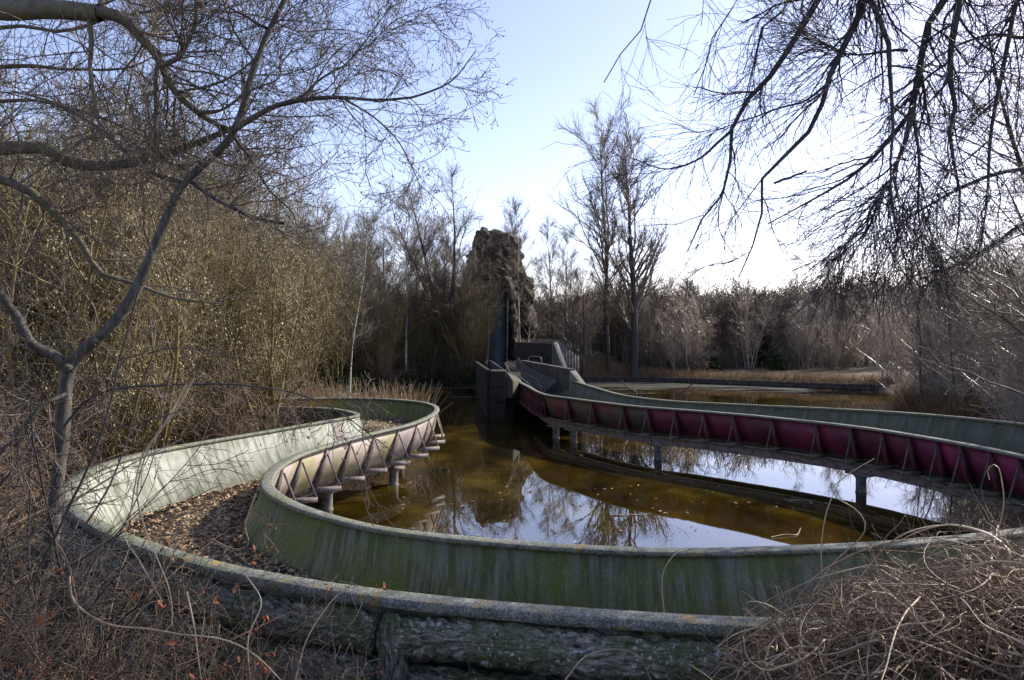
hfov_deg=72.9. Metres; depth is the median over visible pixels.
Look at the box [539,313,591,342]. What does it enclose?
bare bush
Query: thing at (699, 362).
bare bush
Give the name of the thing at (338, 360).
willow shrub
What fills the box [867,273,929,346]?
bare bush
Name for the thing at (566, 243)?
bare tree
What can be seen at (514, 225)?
bare tree
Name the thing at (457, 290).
bare bush
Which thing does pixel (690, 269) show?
bare tree
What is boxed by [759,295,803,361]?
bare bush
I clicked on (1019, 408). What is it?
bare shrub
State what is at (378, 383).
ivy undergrowth
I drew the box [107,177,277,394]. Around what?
willow shrub
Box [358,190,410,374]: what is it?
bare tree
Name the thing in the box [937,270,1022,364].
bare shrub
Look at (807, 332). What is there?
bare bush
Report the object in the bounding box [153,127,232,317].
bare sapling
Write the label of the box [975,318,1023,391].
bare bush
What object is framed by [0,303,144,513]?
bare bush
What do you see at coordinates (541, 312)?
distant woods
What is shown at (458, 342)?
bare bush
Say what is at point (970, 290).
bare tree
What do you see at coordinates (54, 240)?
willow shrub
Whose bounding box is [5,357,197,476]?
bare bush
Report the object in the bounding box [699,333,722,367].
bare bush
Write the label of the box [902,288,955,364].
bare bush
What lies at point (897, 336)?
bare shrub
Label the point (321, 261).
bare tree
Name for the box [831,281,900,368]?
bare bush
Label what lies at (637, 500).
floating leaves
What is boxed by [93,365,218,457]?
bare bush
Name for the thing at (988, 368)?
bare bush
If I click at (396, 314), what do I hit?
willow shrub
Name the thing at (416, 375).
bare bush
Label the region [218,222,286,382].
bare sapling
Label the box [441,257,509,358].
bare bush
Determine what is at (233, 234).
willow shrub
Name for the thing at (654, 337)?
bare bush
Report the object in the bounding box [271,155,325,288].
bare tree
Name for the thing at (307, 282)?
willow shrub
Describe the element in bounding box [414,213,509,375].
bare tree
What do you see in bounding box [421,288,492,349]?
bare bush
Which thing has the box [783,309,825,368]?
bare bush
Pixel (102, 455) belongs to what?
bare bush
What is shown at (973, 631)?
bramble heap
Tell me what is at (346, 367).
bare bush
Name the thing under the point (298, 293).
willow shrub
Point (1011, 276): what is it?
bare shrub
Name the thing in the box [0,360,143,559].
bare bush
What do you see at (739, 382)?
bank edging
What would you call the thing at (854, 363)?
bare bush
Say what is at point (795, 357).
bare bush
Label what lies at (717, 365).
evergreen bush
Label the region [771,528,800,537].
floating twig
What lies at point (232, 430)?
bare bush
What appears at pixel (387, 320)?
bare bush
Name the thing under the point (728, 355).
bare bush
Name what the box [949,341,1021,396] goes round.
bare bush
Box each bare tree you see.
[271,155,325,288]
[304,220,347,380]
[311,199,350,291]
[315,215,341,275]
[324,203,382,361]
[335,232,363,322]
[337,222,373,346]
[340,201,400,362]
[355,211,387,301]
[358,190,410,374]
[359,244,384,355]
[368,137,496,377]
[372,221,412,318]
[399,213,442,363]
[401,240,430,359]
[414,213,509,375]
[420,212,457,287]
[429,232,459,275]
[432,246,461,322]
[497,202,543,292]
[526,236,612,380]
[532,216,560,338]
[536,221,584,344]
[645,256,704,335]
[783,252,813,317]
[811,250,847,311]
[894,258,955,407]
[899,199,995,415]
[930,243,1022,346]
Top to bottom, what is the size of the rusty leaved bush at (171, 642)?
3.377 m
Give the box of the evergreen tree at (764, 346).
[753,320,776,364]
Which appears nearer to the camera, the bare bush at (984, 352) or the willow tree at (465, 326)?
the bare bush at (984, 352)
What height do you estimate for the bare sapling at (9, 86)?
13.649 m
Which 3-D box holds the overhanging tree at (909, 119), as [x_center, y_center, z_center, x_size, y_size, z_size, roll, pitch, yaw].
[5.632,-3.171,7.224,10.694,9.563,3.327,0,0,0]
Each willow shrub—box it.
[0,0,214,514]
[0,68,311,382]
[0,68,312,371]
[0,105,260,468]
[0,129,181,469]
[0,160,65,368]
[0,160,117,392]
[1,94,204,404]
[1,113,190,407]
[5,116,217,363]
[6,64,233,310]
[9,142,113,326]
[23,50,229,363]
[24,83,326,449]
[24,153,257,453]
[31,130,180,308]
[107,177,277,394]
[111,195,306,440]
[155,158,342,430]
[169,131,302,325]
[179,162,292,374]
[181,151,303,392]
[182,152,270,275]
[190,175,302,353]
[193,177,298,278]
[201,178,349,397]
[206,211,267,391]
[208,176,328,340]
[239,226,300,348]
[243,186,302,361]
[247,179,347,394]
[250,230,333,397]
[268,249,323,360]
[272,211,331,277]
[278,217,320,387]
[289,201,377,390]
[291,229,344,385]
[291,233,380,385]
[295,217,373,380]
[304,249,361,378]
[310,241,409,372]
[354,276,407,372]
[354,285,426,370]
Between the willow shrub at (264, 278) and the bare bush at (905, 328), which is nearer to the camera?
the willow shrub at (264, 278)
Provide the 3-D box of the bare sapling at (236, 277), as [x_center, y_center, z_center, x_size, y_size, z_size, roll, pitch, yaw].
[-11.915,-1.035,29.302,4.769,9.792,3.112,2,-3,27]
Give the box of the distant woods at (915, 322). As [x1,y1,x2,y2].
[867,290,966,348]
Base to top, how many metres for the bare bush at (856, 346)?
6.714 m
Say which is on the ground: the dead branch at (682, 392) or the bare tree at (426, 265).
the bare tree at (426, 265)
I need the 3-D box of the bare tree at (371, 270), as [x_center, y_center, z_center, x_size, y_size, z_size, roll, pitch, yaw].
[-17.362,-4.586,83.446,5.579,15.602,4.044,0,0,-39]
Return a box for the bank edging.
[584,376,878,390]
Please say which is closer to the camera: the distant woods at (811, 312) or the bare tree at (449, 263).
the bare tree at (449, 263)
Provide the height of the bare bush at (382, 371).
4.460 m
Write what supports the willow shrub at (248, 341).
on the ground
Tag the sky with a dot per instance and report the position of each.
(560, 53)
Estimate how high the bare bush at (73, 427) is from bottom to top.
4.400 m
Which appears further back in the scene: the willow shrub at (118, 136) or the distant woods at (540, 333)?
the distant woods at (540, 333)
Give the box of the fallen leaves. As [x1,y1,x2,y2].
[123,417,407,582]
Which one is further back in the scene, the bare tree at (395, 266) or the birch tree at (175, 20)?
the bare tree at (395, 266)
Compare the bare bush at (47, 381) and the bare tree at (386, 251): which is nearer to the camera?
the bare bush at (47, 381)
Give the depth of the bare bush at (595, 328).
74.57 m
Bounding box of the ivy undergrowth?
[296,358,485,394]
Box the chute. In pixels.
[484,276,507,370]
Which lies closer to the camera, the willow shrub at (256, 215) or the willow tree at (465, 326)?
the willow shrub at (256, 215)
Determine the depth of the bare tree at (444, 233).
77.48 m
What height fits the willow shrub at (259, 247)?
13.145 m
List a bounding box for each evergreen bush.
[706,355,721,370]
[766,353,784,370]
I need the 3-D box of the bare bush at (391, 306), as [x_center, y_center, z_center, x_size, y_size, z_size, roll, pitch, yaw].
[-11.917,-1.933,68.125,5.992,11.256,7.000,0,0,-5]
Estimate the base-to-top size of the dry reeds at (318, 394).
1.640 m
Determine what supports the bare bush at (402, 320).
on the ground
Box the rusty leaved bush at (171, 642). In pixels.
[0,377,472,679]
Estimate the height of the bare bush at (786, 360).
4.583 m
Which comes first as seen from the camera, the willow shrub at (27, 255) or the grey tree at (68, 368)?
the grey tree at (68, 368)
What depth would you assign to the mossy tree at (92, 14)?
6.42 m
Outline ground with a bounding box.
[0,339,1014,679]
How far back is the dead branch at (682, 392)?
52.48 m
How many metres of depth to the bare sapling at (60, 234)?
15.47 m
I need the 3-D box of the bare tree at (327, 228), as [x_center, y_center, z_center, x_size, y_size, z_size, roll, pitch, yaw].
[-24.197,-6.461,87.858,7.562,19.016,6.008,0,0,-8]
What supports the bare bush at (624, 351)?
on the ground
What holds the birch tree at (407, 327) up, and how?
on the ground
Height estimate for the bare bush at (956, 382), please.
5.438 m
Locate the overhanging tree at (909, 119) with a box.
[540,0,1023,373]
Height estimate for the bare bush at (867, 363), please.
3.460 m
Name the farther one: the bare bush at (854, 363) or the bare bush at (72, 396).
the bare bush at (854, 363)
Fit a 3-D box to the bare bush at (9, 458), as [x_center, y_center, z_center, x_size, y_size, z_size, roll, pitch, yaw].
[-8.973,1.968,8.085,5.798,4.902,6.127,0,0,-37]
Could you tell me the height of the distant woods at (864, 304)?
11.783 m
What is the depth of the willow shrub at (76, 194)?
25.92 m
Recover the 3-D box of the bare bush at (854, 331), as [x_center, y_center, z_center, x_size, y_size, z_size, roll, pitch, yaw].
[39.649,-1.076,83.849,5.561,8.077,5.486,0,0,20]
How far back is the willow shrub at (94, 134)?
24.77 m
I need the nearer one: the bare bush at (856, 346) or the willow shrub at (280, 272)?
the willow shrub at (280, 272)
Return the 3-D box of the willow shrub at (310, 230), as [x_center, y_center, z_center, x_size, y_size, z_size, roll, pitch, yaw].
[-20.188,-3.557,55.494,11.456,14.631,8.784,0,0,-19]
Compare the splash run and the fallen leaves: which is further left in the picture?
the fallen leaves
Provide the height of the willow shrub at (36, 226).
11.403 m
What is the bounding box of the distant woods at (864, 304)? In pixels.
[774,265,960,342]
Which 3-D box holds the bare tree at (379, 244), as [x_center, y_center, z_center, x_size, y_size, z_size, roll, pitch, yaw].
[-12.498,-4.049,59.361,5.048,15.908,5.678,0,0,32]
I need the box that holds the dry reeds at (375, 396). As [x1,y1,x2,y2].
[290,376,451,451]
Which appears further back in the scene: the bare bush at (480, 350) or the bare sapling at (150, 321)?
the bare bush at (480, 350)
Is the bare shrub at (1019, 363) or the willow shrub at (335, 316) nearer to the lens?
the bare shrub at (1019, 363)
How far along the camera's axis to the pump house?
62.00 m
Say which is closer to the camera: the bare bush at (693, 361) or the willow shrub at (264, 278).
the willow shrub at (264, 278)
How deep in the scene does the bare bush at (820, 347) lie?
79.18 m
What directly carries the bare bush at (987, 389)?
on the ground
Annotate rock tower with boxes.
[463,227,537,359]
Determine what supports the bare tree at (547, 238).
on the ground
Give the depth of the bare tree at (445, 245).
83.80 m
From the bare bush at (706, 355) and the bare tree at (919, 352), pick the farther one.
the bare bush at (706, 355)
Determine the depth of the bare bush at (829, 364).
72.37 m
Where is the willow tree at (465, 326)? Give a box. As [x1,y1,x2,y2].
[431,257,516,373]
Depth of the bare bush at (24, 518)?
8.21 m
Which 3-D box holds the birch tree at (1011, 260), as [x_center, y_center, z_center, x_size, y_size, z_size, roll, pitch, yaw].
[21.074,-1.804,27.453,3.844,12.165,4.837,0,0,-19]
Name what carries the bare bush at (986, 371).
on the ground
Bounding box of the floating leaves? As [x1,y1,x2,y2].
[388,485,912,542]
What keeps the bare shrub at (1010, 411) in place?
on the ground
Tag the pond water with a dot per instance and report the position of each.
(479, 459)
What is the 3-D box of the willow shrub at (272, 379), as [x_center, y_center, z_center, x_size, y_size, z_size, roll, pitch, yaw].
[-7.459,-0.631,20.424,5.449,9.076,7.106,0,0,6]
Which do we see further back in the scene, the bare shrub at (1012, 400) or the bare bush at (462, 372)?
the bare bush at (462, 372)
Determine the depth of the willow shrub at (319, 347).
47.62 m
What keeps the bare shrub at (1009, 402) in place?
on the ground
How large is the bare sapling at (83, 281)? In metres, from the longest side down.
7.817 x 3.807 x 2.484 m
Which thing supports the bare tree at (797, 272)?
on the ground
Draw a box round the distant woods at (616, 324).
[538,267,872,367]
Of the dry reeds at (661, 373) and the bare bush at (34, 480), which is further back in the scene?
the dry reeds at (661, 373)
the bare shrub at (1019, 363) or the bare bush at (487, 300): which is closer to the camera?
the bare shrub at (1019, 363)
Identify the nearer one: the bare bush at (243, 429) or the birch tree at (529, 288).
the bare bush at (243, 429)
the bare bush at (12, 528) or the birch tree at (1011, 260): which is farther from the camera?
the birch tree at (1011, 260)
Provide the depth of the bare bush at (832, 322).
78.35 m
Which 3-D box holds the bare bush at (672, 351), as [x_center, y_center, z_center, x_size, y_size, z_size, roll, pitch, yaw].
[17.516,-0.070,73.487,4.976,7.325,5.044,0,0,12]
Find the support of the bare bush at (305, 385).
on the ground
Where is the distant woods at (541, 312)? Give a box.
[532,286,644,338]
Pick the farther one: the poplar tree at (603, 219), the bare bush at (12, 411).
the poplar tree at (603, 219)
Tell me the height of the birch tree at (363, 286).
15.347 m
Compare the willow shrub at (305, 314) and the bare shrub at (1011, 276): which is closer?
the willow shrub at (305, 314)
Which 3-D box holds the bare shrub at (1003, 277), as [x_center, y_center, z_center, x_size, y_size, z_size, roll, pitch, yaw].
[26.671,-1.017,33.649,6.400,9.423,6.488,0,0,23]
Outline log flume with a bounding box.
[55,381,1023,679]
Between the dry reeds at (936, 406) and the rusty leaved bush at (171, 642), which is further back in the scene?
the dry reeds at (936, 406)
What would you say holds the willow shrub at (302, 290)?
on the ground
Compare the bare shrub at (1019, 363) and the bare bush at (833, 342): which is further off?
the bare bush at (833, 342)
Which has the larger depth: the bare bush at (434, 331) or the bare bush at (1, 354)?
the bare bush at (434, 331)
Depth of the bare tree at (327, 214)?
71.08 m
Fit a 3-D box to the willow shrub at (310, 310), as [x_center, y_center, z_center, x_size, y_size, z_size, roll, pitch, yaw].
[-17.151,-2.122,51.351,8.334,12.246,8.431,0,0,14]
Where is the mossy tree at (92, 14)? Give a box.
[0,0,422,377]
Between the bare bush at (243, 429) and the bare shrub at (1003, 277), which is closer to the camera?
the bare bush at (243, 429)
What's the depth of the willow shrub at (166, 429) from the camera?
14.41 m
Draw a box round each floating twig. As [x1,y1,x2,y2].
[611,513,651,515]
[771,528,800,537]
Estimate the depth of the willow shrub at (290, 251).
47.92 m
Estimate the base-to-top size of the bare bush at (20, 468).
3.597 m
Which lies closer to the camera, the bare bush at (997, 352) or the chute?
the bare bush at (997, 352)
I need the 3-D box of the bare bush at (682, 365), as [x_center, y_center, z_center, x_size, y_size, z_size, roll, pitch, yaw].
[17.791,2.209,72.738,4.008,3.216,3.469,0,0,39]
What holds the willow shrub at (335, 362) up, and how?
on the ground
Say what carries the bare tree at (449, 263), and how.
on the ground
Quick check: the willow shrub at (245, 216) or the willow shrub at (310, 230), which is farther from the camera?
the willow shrub at (310, 230)
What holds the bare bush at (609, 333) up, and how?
on the ground
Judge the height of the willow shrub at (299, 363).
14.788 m
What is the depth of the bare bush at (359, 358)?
61.98 m
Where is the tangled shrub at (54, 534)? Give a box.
[0,241,276,679]
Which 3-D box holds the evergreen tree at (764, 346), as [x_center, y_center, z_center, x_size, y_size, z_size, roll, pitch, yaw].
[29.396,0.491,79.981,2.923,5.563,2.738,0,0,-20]
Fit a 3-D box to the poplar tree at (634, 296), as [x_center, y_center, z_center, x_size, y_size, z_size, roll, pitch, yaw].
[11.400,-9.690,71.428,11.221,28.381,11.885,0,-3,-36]
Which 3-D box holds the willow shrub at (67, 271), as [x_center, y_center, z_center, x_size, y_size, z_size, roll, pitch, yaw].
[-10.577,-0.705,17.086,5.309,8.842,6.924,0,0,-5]
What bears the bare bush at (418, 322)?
on the ground
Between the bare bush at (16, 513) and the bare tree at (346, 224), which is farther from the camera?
the bare tree at (346, 224)
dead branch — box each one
[621,380,636,395]
[678,384,692,395]
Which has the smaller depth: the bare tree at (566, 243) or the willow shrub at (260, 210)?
the willow shrub at (260, 210)
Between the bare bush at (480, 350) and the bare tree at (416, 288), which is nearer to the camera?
the bare bush at (480, 350)
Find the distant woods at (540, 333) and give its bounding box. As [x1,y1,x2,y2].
[427,293,599,351]
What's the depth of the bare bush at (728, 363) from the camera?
76.19 m
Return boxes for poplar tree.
[544,95,647,373]
[586,113,692,375]
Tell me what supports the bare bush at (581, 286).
on the ground
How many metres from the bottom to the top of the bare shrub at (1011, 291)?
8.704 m
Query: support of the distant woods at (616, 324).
on the ground
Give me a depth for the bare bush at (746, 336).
76.62 m
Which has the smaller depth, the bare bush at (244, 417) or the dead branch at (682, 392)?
the bare bush at (244, 417)
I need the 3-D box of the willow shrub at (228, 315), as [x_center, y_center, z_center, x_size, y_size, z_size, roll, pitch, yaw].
[-8.947,-1.481,19.607,7.268,10.680,7.354,0,0,-13]
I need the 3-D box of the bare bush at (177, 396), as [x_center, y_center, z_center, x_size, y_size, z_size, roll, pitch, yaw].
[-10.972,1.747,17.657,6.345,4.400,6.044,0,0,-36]
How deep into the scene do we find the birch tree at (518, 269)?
74.04 m
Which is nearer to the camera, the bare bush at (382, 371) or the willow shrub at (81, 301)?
the willow shrub at (81, 301)
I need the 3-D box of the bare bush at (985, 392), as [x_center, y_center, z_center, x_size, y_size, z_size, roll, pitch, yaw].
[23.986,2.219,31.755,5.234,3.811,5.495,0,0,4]
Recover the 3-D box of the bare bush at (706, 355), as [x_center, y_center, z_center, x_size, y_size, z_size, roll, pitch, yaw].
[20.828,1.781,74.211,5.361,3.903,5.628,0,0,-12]
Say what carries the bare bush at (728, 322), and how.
on the ground
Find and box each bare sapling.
[0,36,30,220]
[0,75,142,428]
[0,91,28,285]
[15,198,130,391]
[43,66,244,447]
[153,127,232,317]
[210,207,274,394]
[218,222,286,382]
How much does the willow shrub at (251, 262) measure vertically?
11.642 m
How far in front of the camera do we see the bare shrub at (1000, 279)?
41.38 m
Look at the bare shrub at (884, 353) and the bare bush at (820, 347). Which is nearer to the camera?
the bare shrub at (884, 353)
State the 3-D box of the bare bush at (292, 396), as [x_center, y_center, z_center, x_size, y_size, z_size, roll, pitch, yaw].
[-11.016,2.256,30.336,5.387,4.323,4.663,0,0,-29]
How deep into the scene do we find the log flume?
7.91 m
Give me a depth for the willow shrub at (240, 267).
17.38 m
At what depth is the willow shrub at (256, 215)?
34.04 m
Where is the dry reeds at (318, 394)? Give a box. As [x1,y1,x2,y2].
[289,381,338,397]
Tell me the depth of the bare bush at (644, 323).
76.23 m
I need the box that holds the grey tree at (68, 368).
[0,0,516,629]
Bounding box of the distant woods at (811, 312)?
[675,281,941,360]
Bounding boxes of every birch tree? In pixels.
[0,72,63,317]
[66,0,236,350]
[306,205,406,396]
[379,179,448,376]
[448,259,484,365]
[492,193,542,341]
[517,254,551,341]
[985,154,1023,351]
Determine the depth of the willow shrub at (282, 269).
35.68 m
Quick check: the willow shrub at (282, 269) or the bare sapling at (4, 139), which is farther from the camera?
the willow shrub at (282, 269)
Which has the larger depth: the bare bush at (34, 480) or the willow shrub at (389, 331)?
the willow shrub at (389, 331)
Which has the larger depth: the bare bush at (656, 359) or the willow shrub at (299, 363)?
the bare bush at (656, 359)
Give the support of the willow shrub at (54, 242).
on the ground
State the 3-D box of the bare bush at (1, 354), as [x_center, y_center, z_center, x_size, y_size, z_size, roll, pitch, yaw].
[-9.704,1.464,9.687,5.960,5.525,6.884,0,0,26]
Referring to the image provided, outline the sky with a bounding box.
[0,0,1023,301]
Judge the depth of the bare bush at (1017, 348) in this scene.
27.66 m
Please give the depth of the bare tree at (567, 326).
68.84 m
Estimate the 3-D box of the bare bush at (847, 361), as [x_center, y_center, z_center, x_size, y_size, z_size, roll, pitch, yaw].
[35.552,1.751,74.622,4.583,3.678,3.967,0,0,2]
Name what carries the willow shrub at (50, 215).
on the ground
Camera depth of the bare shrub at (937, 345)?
39.70 m
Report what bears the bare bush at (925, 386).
on the ground
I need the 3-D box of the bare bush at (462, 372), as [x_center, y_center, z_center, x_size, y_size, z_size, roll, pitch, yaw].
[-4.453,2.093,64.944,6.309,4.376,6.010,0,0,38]
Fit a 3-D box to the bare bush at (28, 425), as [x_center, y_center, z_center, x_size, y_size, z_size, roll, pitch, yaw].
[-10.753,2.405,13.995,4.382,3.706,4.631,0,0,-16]
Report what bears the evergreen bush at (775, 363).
on the ground
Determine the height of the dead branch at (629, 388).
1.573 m
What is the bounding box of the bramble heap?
[565,458,1023,679]
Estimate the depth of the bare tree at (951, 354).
32.88 m
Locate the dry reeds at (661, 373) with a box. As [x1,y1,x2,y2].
[552,357,902,386]
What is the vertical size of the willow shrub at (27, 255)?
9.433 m
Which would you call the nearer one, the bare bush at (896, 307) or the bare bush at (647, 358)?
the bare bush at (647, 358)
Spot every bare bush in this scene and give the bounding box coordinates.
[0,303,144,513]
[0,307,246,534]
[0,313,116,471]
[0,317,128,518]
[0,331,147,519]
[0,359,127,559]
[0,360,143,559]
[0,369,127,662]
[0,372,158,535]
[0,374,99,517]
[0,387,29,505]
[0,396,95,540]
[0,411,43,624]
[1,391,46,424]
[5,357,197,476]
[30,344,233,471]
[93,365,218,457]
[99,327,326,448]
[105,348,329,461]
[130,349,308,451]
[173,366,298,442]
[227,351,329,398]
[237,338,313,397]
[262,349,326,397]
[319,354,365,376]
[337,274,386,369]
[343,277,420,383]
[349,347,416,389]
[351,277,421,368]
[353,245,412,374]
[366,268,414,366]
[375,260,433,373]
[390,347,441,385]
[392,278,457,358]
[403,263,487,379]
[415,292,485,360]
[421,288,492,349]
[424,258,488,355]
[427,279,509,381]
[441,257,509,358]
[442,343,492,383]
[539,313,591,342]
[554,273,610,354]
[559,251,625,342]
[578,324,622,351]
[589,298,627,355]
[602,335,644,361]
[621,278,685,365]
[621,334,680,369]
[638,342,662,365]
[639,298,678,367]
[654,348,688,368]
[655,306,699,370]
[659,271,731,370]
[667,340,720,371]
[667,351,695,370]
[683,342,725,370]
[685,351,705,369]
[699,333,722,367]
[702,293,757,364]
[711,339,748,369]
[714,336,744,366]
[723,272,793,368]
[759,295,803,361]
[760,335,817,370]
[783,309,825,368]
[785,282,834,368]
[785,341,811,367]
[806,296,847,365]
[808,285,867,366]
[812,339,854,370]
[813,353,838,367]
[816,303,863,370]
[816,343,862,368]
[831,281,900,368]
[831,309,864,358]
[839,314,873,367]
[842,329,1004,411]
[842,341,871,365]
[849,344,879,366]
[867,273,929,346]
[883,337,1006,400]
[885,317,1018,376]
[888,297,923,355]
[890,325,1016,409]
[895,332,960,390]
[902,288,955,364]
[934,328,1017,378]
[934,337,1023,415]
[942,354,1023,418]
[945,358,1022,414]
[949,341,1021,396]
[956,339,1019,388]
[956,341,1023,410]
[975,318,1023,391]
[982,337,1023,417]
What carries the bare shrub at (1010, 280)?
on the ground
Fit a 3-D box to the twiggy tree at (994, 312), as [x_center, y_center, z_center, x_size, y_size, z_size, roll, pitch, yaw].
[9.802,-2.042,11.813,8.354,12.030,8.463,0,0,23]
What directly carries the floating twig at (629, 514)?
on the pond water
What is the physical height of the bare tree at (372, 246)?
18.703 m
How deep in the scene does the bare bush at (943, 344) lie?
44.37 m
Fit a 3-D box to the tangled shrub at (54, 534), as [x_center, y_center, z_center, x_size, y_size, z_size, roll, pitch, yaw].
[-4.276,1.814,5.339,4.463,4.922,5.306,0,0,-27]
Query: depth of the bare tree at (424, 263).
71.06 m
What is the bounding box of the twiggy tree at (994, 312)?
[827,0,1023,432]
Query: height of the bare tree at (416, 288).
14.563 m
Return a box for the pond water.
[305,381,1023,547]
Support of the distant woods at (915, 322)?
on the ground
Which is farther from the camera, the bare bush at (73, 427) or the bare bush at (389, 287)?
the bare bush at (389, 287)
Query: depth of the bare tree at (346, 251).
82.58 m
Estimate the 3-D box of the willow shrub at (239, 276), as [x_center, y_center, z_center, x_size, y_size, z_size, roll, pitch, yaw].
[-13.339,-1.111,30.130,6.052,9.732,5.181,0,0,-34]
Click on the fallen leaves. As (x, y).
(235, 493)
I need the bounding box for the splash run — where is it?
[475,356,586,434]
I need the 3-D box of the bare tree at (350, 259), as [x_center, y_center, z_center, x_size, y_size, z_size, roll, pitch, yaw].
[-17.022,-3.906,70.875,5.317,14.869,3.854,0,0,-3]
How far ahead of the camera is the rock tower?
73.83 m
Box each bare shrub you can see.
[857,276,934,378]
[860,293,927,383]
[886,217,998,395]
[916,213,1023,393]
[925,244,1022,390]
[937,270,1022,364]
[944,225,1021,364]
[948,344,1023,421]
[950,348,1023,421]
[951,228,1023,418]
[981,230,1023,350]
[982,241,1022,348]
[986,229,1023,400]
[986,241,1023,349]
[987,349,1023,422]
[996,272,1023,372]
[1007,395,1023,422]
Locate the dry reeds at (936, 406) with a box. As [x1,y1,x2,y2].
[882,369,1022,420]
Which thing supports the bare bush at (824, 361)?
on the ground
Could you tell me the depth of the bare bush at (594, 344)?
77.04 m
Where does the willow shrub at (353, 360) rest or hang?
on the ground
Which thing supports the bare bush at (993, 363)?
on the ground
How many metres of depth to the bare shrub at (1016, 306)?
28.52 m
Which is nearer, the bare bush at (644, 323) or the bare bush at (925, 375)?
the bare bush at (925, 375)
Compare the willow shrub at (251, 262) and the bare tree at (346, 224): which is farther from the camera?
the bare tree at (346, 224)
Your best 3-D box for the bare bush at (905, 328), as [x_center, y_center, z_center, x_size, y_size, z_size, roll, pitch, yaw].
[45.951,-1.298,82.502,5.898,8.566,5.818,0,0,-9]
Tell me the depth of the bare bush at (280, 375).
29.64 m
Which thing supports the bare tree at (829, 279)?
on the ground
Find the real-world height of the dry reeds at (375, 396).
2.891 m
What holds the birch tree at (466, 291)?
on the ground
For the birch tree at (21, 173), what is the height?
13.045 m
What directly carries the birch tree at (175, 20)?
on the ground
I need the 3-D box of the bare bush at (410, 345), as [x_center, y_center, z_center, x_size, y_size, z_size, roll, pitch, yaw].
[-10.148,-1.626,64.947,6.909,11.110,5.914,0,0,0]
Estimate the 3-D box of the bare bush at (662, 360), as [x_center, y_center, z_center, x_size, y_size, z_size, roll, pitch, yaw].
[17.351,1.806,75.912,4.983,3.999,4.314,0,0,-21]
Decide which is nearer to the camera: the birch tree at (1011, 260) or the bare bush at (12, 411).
the bare bush at (12, 411)
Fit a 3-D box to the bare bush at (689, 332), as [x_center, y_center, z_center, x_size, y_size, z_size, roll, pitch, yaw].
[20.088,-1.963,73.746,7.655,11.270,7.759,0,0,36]
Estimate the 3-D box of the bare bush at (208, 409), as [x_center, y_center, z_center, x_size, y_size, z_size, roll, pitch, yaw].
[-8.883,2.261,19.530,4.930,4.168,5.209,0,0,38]
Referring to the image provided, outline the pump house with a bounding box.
[516,342,578,373]
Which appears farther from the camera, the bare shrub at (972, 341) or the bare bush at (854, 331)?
the bare bush at (854, 331)
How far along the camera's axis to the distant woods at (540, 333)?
103.10 m
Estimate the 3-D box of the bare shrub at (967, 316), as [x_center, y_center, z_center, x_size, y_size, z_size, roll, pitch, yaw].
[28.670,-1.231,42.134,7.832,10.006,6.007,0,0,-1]
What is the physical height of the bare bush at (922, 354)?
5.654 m
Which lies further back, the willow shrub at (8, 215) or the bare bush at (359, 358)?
the bare bush at (359, 358)
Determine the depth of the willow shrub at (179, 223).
19.64 m

